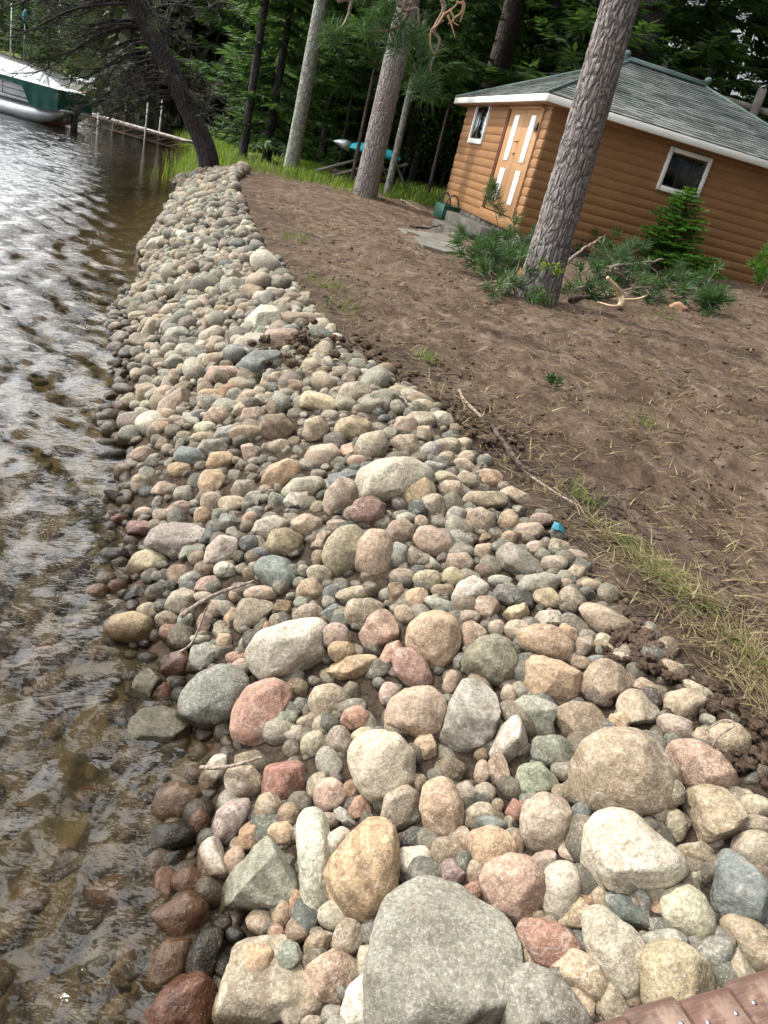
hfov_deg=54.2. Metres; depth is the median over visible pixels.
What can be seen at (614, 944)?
boulder
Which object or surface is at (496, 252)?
pine bough
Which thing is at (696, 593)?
cut grass
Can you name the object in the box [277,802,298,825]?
stone
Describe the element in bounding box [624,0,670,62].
pine
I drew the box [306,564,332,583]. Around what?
stone
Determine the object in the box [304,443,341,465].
stone
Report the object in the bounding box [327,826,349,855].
stone
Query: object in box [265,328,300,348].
stone
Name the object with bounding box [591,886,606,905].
stone
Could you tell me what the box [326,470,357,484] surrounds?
stone
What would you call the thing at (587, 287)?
pine bough
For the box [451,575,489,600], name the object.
stone
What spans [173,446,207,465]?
stone
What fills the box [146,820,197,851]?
boulder
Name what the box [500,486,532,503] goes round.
stone
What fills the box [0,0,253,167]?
leaning pine
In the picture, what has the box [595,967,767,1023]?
wooden dock
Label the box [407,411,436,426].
stone
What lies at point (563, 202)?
red pine
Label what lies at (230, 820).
boulder
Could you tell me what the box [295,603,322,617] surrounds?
stone
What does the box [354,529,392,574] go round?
boulder
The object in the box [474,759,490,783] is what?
stone
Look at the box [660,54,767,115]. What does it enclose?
pole frame
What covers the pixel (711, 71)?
pine
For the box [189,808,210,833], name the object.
stone
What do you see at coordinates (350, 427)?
stone
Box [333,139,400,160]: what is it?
canoe
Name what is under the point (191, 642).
shore twig
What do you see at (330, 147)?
spruce
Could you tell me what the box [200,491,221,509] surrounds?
stone
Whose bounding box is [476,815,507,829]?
stone
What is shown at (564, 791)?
stone
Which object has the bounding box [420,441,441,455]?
stone
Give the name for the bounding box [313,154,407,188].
canoe rack
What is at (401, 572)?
stone
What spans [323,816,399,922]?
boulder
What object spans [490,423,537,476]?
bank twig
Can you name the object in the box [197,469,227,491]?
stone
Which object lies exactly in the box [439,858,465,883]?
boulder
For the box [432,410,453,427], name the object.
stone
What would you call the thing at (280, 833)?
stone
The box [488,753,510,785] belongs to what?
stone
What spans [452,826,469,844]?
stone
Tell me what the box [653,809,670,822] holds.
stone
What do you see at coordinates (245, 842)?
stone
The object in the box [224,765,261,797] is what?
boulder
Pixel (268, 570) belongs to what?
boulder
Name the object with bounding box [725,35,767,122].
spruce
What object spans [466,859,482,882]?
stone
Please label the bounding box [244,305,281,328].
boulder
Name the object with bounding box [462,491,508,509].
stone
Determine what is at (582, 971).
boulder
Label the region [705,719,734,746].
edge root
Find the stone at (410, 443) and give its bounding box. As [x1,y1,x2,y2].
[391,434,420,454]
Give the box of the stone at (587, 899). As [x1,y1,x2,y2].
[581,894,591,904]
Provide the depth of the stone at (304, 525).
3.30 m
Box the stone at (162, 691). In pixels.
[152,681,171,700]
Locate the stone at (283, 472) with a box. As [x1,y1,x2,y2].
[261,458,300,488]
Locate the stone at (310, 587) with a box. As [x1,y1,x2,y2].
[296,578,322,598]
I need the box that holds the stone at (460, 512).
[446,506,466,518]
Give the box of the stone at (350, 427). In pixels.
[334,415,372,439]
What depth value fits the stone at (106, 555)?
3.55 m
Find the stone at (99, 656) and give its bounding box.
[91,649,110,664]
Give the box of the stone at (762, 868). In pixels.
[751,862,767,878]
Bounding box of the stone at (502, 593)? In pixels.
[492,584,517,606]
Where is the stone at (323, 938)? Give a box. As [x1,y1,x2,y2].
[303,930,333,953]
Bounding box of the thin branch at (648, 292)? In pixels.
[622,287,693,298]
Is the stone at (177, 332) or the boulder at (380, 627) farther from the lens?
the stone at (177, 332)
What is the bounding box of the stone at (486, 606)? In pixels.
[474,596,500,618]
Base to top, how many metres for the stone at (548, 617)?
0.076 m
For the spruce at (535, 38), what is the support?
on the ground at (56, 821)
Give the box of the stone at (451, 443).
[435,437,460,451]
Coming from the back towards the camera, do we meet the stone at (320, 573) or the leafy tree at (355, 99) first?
the leafy tree at (355, 99)
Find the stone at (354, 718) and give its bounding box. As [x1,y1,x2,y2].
[340,705,369,730]
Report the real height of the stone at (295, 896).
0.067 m
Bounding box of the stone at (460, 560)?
[445,552,473,569]
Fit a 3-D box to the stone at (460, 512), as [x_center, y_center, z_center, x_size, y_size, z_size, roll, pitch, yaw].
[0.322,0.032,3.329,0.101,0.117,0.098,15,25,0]
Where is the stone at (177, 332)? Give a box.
[164,326,190,339]
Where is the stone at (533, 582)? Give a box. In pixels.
[517,572,560,591]
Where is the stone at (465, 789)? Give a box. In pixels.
[456,781,475,798]
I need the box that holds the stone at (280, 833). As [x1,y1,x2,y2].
[267,821,293,844]
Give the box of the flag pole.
[10,8,11,58]
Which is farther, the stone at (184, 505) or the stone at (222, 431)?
the stone at (222, 431)
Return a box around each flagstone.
[398,228,458,240]
[413,236,467,253]
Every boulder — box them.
[6,659,53,687]
[7,882,51,916]
[16,974,66,1007]
[26,643,78,665]
[39,847,75,882]
[41,928,71,973]
[65,1004,101,1023]
[80,927,153,1003]
[83,874,131,912]
[88,838,137,877]
[99,992,139,1023]
[103,611,155,644]
[108,801,148,837]
[126,705,190,752]
[127,548,167,573]
[127,667,166,702]
[138,971,217,1023]
[140,937,192,993]
[143,521,204,555]
[145,866,174,902]
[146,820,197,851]
[149,890,210,936]
[151,780,200,821]
[156,388,190,412]
[175,663,250,729]
[184,926,223,978]
[197,836,227,879]
[198,753,226,789]
[204,535,238,563]
[211,798,250,846]
[212,934,306,1023]
[220,835,297,913]
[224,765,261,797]
[229,677,292,745]
[233,597,273,633]
[240,350,282,377]
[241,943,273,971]
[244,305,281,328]
[245,617,327,679]
[253,555,295,586]
[261,760,306,800]
[266,527,303,556]
[295,806,329,911]
[303,946,355,1002]
[308,683,349,714]
[313,777,346,811]
[317,900,346,931]
[321,524,363,576]
[322,476,356,514]
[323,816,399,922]
[327,654,377,679]
[340,974,363,1023]
[344,598,384,625]
[347,729,415,803]
[348,496,385,524]
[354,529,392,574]
[355,456,435,501]
[359,609,399,651]
[363,875,522,1023]
[380,784,419,831]
[384,685,447,736]
[391,647,432,687]
[401,477,435,504]
[405,610,461,666]
[413,525,455,556]
[419,776,464,836]
[439,678,500,752]
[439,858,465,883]
[461,633,518,686]
[465,825,517,865]
[479,852,545,921]
[489,715,527,762]
[495,542,543,574]
[499,962,592,1023]
[515,695,557,735]
[515,761,558,792]
[515,917,582,967]
[516,623,573,661]
[519,791,572,851]
[524,654,581,703]
[530,734,572,768]
[542,860,580,919]
[550,948,607,1001]
[554,700,604,736]
[558,896,588,929]
[567,726,682,816]
[579,602,633,634]
[579,658,630,699]
[580,807,688,889]
[581,904,644,999]
[595,988,629,1020]
[596,868,637,894]
[605,889,650,928]
[616,688,659,724]
[638,937,715,1003]
[641,928,688,944]
[659,883,716,938]
[662,688,707,717]
[665,738,737,789]
[676,841,714,860]
[682,784,748,843]
[696,935,735,967]
[708,723,751,758]
[710,848,767,925]
[719,914,767,968]
[730,829,767,865]
[731,947,755,977]
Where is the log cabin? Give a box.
[443,50,767,290]
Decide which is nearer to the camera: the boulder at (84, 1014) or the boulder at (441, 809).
the boulder at (84, 1014)
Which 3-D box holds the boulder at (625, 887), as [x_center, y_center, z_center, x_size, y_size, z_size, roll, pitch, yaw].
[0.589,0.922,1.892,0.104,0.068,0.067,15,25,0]
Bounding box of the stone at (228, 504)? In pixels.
[218,496,244,512]
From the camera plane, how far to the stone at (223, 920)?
2.06 m
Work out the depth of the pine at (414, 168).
29.07 m
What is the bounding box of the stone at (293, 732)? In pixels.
[284,725,302,741]
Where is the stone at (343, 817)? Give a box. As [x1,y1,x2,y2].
[333,806,355,826]
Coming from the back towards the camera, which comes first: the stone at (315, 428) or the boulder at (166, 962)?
the stone at (315, 428)
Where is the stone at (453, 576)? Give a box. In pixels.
[441,567,464,586]
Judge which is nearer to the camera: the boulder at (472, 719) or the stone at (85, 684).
the boulder at (472, 719)
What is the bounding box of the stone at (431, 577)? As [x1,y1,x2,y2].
[412,569,441,585]
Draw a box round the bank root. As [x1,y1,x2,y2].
[457,388,586,510]
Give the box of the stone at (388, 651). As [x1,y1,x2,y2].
[379,640,402,662]
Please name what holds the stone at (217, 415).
on the ground at (56, 821)
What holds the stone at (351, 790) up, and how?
on the ground at (56, 821)
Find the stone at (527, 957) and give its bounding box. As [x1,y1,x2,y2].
[522,948,533,962]
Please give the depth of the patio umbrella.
69.71 m
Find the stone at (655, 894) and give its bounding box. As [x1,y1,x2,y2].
[646,888,667,900]
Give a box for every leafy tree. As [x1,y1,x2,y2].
[244,0,406,157]
[311,2,414,164]
[352,0,500,182]
[396,0,549,185]
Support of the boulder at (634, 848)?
on the ground at (56, 821)
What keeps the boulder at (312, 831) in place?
on the ground at (56, 821)
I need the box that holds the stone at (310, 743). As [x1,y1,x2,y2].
[300,730,322,757]
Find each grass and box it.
[72,125,767,683]
[244,183,767,747]
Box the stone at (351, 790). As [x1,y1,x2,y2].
[344,779,359,797]
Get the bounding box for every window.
[467,102,493,144]
[655,146,713,199]
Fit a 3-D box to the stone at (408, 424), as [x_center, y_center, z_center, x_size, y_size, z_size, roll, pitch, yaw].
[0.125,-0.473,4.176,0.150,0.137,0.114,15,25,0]
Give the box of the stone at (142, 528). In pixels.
[124,520,150,537]
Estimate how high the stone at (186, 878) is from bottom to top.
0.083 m
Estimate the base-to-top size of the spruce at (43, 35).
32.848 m
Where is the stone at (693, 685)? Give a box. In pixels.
[681,679,712,696]
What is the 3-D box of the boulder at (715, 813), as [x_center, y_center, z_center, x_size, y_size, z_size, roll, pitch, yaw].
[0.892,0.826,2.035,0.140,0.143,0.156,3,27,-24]
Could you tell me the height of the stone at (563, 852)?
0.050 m
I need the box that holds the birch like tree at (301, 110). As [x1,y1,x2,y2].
[283,0,328,169]
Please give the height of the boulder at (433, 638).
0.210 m
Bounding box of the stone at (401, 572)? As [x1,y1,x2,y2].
[389,568,414,580]
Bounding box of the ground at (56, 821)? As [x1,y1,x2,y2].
[0,49,767,1023]
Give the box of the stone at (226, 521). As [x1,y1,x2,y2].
[217,513,240,531]
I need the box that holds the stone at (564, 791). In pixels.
[551,784,572,804]
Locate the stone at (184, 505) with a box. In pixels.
[166,500,190,513]
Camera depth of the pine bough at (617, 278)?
12.26 m
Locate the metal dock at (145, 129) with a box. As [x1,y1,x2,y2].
[69,101,193,157]
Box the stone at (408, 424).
[393,416,419,433]
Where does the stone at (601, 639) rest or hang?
on the ground at (56, 821)
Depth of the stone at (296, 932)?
1.97 m
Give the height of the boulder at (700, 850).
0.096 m
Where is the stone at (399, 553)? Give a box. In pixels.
[391,541,407,566]
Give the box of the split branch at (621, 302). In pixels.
[597,276,646,309]
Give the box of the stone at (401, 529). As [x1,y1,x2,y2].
[386,518,413,540]
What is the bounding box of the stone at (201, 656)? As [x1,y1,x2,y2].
[188,642,216,670]
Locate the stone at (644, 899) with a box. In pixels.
[634,889,652,910]
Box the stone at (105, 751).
[88,741,123,761]
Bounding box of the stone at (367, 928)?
[361,917,375,944]
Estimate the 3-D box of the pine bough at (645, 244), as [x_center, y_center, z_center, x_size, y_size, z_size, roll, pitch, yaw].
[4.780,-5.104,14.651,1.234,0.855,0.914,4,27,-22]
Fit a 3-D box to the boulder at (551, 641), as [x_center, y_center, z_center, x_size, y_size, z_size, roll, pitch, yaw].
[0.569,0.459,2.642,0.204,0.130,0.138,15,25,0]
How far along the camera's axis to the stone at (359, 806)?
2.24 m
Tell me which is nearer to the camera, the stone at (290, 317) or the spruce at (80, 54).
the stone at (290, 317)
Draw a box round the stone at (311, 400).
[300,391,335,410]
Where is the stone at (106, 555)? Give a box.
[97,547,130,563]
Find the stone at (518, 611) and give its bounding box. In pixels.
[502,602,529,620]
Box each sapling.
[321,0,382,169]
[322,0,436,183]
[347,0,489,196]
[419,0,506,192]
[480,173,507,230]
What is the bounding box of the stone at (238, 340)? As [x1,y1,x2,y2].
[233,335,243,345]
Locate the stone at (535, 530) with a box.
[516,522,543,538]
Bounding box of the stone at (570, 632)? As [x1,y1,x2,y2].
[559,623,577,642]
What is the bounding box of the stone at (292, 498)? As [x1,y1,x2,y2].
[283,491,308,507]
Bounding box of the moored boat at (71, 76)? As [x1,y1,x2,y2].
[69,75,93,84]
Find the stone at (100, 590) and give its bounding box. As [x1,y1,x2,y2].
[84,583,109,598]
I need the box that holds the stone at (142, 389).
[135,382,155,401]
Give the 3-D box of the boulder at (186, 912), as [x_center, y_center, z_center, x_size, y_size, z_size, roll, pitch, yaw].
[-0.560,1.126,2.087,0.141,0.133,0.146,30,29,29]
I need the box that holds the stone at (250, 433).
[229,424,259,442]
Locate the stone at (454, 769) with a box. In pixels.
[434,758,465,781]
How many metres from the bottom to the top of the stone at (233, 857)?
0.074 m
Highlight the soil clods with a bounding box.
[247,195,767,882]
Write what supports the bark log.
on the ground at (56, 821)
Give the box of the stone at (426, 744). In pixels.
[414,734,436,759]
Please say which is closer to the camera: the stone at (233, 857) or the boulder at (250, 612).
the stone at (233, 857)
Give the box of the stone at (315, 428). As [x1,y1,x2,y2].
[302,416,328,441]
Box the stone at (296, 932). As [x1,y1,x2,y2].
[285,918,308,944]
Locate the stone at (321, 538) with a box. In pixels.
[310,530,331,549]
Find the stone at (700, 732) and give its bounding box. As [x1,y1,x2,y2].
[692,727,709,739]
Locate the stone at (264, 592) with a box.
[243,585,277,600]
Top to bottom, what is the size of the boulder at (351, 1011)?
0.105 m
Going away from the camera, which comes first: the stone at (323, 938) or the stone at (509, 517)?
the stone at (323, 938)
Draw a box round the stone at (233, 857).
[223,847,245,875]
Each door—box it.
[485,109,527,212]
[499,109,541,216]
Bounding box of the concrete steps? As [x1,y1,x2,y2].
[421,210,494,240]
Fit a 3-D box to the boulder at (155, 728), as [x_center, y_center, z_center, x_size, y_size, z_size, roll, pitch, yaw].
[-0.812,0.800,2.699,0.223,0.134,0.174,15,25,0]
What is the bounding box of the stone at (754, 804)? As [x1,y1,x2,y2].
[740,794,767,816]
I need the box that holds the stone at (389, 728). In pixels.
[384,725,407,735]
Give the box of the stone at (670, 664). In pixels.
[662,658,684,670]
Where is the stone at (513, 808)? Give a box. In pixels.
[505,798,522,820]
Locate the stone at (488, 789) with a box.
[474,782,495,799]
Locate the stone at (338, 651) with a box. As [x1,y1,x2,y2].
[327,641,354,661]
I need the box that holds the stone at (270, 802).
[254,791,282,815]
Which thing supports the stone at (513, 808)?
on the ground at (56, 821)
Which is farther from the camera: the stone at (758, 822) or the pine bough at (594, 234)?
the pine bough at (594, 234)
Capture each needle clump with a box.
[544,370,565,386]
[691,278,742,312]
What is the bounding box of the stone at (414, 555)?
[406,545,422,565]
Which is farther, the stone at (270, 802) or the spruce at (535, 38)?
the spruce at (535, 38)
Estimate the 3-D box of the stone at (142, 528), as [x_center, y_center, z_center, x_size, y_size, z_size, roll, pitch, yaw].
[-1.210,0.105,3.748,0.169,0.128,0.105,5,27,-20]
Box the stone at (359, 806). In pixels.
[348,795,372,819]
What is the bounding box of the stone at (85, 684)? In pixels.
[69,672,106,696]
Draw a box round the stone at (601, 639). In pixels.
[594,633,614,653]
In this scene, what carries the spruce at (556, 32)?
on the ground at (56, 821)
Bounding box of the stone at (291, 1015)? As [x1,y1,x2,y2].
[280,1007,304,1023]
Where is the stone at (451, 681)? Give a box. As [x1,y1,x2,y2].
[442,669,460,694]
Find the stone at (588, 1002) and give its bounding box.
[571,987,595,1020]
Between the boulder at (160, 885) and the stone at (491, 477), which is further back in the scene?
the stone at (491, 477)
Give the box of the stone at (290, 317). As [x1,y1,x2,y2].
[281,312,319,323]
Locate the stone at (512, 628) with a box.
[504,619,528,638]
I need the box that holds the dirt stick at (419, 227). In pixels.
[409,224,440,229]
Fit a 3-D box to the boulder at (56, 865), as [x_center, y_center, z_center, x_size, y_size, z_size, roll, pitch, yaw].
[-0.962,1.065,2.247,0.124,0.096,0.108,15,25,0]
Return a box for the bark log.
[567,294,616,302]
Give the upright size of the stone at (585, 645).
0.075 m
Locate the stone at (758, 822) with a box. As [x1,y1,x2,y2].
[748,814,767,832]
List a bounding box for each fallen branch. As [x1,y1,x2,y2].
[566,235,605,265]
[609,258,663,275]
[609,269,636,281]
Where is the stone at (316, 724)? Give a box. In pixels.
[312,715,327,734]
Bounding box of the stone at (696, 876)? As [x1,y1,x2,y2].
[688,871,703,886]
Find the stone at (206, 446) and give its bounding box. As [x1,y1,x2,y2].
[197,439,228,455]
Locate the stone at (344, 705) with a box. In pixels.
[337,698,366,712]
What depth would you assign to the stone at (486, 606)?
2.80 m
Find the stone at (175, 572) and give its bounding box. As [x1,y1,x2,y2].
[166,564,189,581]
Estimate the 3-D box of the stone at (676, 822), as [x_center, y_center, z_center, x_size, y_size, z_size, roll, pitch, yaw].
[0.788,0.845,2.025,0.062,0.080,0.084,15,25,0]
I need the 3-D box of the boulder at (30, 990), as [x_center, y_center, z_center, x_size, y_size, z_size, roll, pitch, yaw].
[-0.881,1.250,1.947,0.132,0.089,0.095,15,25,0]
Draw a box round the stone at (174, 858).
[165,849,187,866]
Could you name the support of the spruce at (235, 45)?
on the ground at (56, 821)
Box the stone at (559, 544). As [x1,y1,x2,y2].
[547,538,569,550]
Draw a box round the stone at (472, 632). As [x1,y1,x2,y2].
[461,621,487,646]
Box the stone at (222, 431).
[213,425,234,438]
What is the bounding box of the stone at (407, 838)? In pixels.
[398,827,423,847]
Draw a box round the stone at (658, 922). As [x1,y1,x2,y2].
[647,917,672,930]
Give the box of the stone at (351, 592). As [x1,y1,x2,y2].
[335,585,368,600]
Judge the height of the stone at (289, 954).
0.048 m
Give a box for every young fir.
[633,186,710,271]
[688,253,729,279]
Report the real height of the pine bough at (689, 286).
0.707 m
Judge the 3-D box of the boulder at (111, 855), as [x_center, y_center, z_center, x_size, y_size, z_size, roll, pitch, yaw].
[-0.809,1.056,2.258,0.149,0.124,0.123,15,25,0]
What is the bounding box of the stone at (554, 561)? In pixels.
[540,555,567,569]
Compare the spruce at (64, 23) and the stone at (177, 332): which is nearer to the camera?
the stone at (177, 332)
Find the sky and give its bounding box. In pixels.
[60,0,766,98]
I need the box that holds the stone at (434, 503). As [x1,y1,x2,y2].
[421,493,446,514]
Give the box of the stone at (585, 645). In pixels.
[575,636,594,655]
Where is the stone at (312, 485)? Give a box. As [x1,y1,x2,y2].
[281,476,325,496]
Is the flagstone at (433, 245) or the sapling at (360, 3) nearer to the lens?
the flagstone at (433, 245)
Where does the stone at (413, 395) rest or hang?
on the ground at (56, 821)
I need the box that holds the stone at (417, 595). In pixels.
[405,587,428,605]
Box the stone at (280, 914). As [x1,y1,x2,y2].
[271,901,288,928]
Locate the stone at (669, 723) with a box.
[656,713,693,737]
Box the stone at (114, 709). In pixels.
[104,699,133,723]
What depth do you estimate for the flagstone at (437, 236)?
13.72 m
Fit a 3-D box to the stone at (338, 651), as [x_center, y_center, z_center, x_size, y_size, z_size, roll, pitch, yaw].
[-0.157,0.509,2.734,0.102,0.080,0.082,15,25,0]
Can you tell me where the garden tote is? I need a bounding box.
[433,192,459,219]
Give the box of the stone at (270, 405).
[264,395,285,413]
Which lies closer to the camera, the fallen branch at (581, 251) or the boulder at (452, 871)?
the boulder at (452, 871)
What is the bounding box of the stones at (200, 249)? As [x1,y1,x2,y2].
[0,161,767,1023]
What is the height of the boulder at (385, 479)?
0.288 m
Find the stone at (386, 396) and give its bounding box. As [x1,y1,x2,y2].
[369,389,404,413]
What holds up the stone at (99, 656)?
on the ground at (56, 821)
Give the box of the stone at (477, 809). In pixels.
[467,801,494,818]
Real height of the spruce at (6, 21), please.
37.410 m
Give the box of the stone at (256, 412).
[239,406,265,421]
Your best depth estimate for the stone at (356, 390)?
4.46 m
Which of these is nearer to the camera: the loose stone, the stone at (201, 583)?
the stone at (201, 583)
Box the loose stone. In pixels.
[669,302,687,310]
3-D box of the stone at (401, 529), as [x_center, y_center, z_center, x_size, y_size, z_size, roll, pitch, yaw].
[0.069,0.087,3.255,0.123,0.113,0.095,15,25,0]
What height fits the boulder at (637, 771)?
0.279 m
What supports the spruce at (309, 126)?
on the ground at (56, 821)
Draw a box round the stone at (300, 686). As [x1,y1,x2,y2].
[286,678,308,697]
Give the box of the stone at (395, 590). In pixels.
[387,582,403,602]
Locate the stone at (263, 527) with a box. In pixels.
[251,515,288,538]
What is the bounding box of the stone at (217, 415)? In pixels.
[203,407,230,424]
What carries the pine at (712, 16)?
on the ground at (56, 821)
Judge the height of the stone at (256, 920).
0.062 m
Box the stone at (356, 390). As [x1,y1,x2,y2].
[338,381,372,401]
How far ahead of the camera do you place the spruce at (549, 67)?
30.58 m
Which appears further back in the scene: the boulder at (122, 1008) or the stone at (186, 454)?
the stone at (186, 454)
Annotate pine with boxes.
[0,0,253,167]
[0,1,12,51]
[16,3,40,62]
[22,0,47,69]
[55,0,84,76]
[57,12,84,64]
[309,0,638,306]
[346,0,529,182]
[352,0,419,198]
[457,0,712,85]
[482,0,527,88]
[535,0,562,71]
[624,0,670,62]
[651,0,767,122]
[681,0,767,115]
[707,6,738,76]
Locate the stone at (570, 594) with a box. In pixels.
[559,586,583,606]
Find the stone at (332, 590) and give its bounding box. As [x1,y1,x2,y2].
[322,583,344,598]
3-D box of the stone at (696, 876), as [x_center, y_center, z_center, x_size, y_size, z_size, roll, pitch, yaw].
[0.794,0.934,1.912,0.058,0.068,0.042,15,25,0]
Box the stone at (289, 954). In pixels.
[278,939,301,969]
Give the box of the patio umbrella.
[22,9,27,64]
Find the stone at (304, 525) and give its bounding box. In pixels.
[290,513,322,538]
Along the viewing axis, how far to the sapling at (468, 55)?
23.52 m
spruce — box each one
[0,0,37,62]
[0,1,15,36]
[1,0,17,55]
[9,0,47,60]
[13,0,32,60]
[23,0,71,72]
[50,0,80,69]
[56,0,75,71]
[64,9,93,70]
[135,0,278,129]
[183,0,345,132]
[206,0,351,161]
[214,0,346,160]
[238,0,335,158]
[257,1,342,145]
[266,0,417,165]
[286,0,421,181]
[287,8,399,172]
[351,35,490,186]
[398,0,539,176]
[417,0,559,183]
[424,9,552,182]
[506,0,578,84]
[518,1,568,80]
[541,16,568,65]
[657,0,723,79]
[661,0,698,68]
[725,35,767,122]
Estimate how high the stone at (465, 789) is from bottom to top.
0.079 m
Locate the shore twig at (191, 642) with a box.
[179,599,211,651]
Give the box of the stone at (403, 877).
[400,872,407,882]
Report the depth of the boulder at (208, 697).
2.68 m
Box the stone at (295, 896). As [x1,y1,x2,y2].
[289,889,300,918]
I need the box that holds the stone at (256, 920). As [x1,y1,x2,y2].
[245,908,270,935]
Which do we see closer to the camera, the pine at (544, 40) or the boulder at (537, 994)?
the boulder at (537, 994)
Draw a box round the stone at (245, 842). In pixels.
[236,820,255,852]
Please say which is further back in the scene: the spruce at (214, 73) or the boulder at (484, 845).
the spruce at (214, 73)
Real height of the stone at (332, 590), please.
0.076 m
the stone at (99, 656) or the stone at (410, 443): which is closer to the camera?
the stone at (99, 656)
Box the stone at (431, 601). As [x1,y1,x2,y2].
[424,595,453,610]
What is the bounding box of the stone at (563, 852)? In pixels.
[558,841,574,862]
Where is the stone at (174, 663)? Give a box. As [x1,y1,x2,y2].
[160,650,188,677]
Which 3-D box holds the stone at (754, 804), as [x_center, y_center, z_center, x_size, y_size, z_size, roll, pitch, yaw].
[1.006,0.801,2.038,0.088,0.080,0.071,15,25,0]
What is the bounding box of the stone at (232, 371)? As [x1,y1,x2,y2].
[204,366,238,384]
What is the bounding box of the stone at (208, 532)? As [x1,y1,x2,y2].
[198,524,214,544]
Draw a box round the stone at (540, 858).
[532,850,556,867]
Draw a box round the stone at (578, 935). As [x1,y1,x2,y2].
[572,929,585,951]
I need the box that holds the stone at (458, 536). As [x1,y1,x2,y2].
[450,529,473,546]
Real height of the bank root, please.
0.026 m
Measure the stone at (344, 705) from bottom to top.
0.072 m
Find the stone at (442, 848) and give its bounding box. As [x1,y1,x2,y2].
[430,836,466,863]
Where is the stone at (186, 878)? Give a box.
[171,866,200,892]
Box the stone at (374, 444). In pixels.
[354,430,388,457]
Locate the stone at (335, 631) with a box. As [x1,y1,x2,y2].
[323,622,351,647]
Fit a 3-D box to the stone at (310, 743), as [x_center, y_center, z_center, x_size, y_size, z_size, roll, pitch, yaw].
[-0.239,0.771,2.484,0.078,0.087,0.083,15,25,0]
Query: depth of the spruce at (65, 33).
203.31 m
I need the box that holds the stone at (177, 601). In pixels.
[165,588,195,614]
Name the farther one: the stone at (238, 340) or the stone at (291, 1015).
the stone at (238, 340)
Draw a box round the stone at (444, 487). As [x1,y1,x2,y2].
[437,480,462,495]
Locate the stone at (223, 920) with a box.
[211,912,231,937]
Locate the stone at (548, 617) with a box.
[534,610,560,625]
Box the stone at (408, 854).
[400,845,430,872]
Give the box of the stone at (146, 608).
[136,602,157,618]
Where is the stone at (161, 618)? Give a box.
[154,610,177,626]
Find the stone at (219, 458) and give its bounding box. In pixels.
[206,451,232,468]
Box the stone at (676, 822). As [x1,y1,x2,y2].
[665,808,686,842]
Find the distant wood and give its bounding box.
[1,0,540,166]
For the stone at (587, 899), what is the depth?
1.90 m
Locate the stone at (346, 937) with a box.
[332,917,363,954]
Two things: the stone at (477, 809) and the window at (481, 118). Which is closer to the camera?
the stone at (477, 809)
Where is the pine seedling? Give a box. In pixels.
[745,241,767,295]
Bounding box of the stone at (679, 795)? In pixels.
[671,779,686,805]
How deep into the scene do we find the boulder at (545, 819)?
2.04 m
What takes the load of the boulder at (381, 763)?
on the ground at (56, 821)
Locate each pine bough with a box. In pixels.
[445,219,524,276]
[456,222,521,276]
[466,210,534,258]
[473,237,545,306]
[500,221,535,274]
[560,253,622,300]
[571,225,606,259]
[577,234,643,286]
[586,235,637,283]
[602,228,660,269]
[628,257,672,304]
[638,256,702,292]
[658,265,726,317]
[671,257,734,293]
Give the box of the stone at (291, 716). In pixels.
[278,710,298,722]
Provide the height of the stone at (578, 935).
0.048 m
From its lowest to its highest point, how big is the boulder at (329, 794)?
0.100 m
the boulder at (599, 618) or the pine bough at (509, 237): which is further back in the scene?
the pine bough at (509, 237)
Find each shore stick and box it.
[180,580,254,617]
[199,756,262,769]
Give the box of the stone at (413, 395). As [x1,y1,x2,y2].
[406,390,427,402]
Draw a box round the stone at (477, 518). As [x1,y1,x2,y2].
[465,507,495,533]
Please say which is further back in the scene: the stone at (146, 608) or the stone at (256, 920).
the stone at (146, 608)
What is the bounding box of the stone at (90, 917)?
[63,906,102,929]
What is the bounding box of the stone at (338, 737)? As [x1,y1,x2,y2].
[326,725,351,753]
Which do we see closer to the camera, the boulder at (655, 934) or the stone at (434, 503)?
the boulder at (655, 934)
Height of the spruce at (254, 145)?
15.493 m
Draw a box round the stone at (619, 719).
[608,712,629,726]
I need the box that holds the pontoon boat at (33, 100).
[0,57,91,133]
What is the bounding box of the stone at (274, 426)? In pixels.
[259,414,294,438]
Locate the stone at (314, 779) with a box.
[306,771,327,799]
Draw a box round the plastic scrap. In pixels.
[551,521,564,532]
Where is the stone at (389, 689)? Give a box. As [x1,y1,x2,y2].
[379,682,399,705]
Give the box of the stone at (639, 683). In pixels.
[632,677,663,697]
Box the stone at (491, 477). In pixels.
[479,468,503,486]
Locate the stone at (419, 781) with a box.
[411,773,427,795]
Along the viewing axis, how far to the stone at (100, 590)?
3.30 m
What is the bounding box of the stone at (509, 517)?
[496,509,519,528]
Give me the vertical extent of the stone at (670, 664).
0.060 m
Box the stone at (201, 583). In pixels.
[193,575,219,592]
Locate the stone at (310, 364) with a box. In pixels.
[300,357,321,373]
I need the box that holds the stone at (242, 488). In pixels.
[231,479,257,497]
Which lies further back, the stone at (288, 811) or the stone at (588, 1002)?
the stone at (288, 811)
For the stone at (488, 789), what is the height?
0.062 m
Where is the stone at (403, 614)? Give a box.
[394,604,414,623]
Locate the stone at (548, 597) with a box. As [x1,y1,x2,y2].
[533,587,559,608]
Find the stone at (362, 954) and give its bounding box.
[357,945,368,975]
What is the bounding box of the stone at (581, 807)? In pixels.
[571,802,591,815]

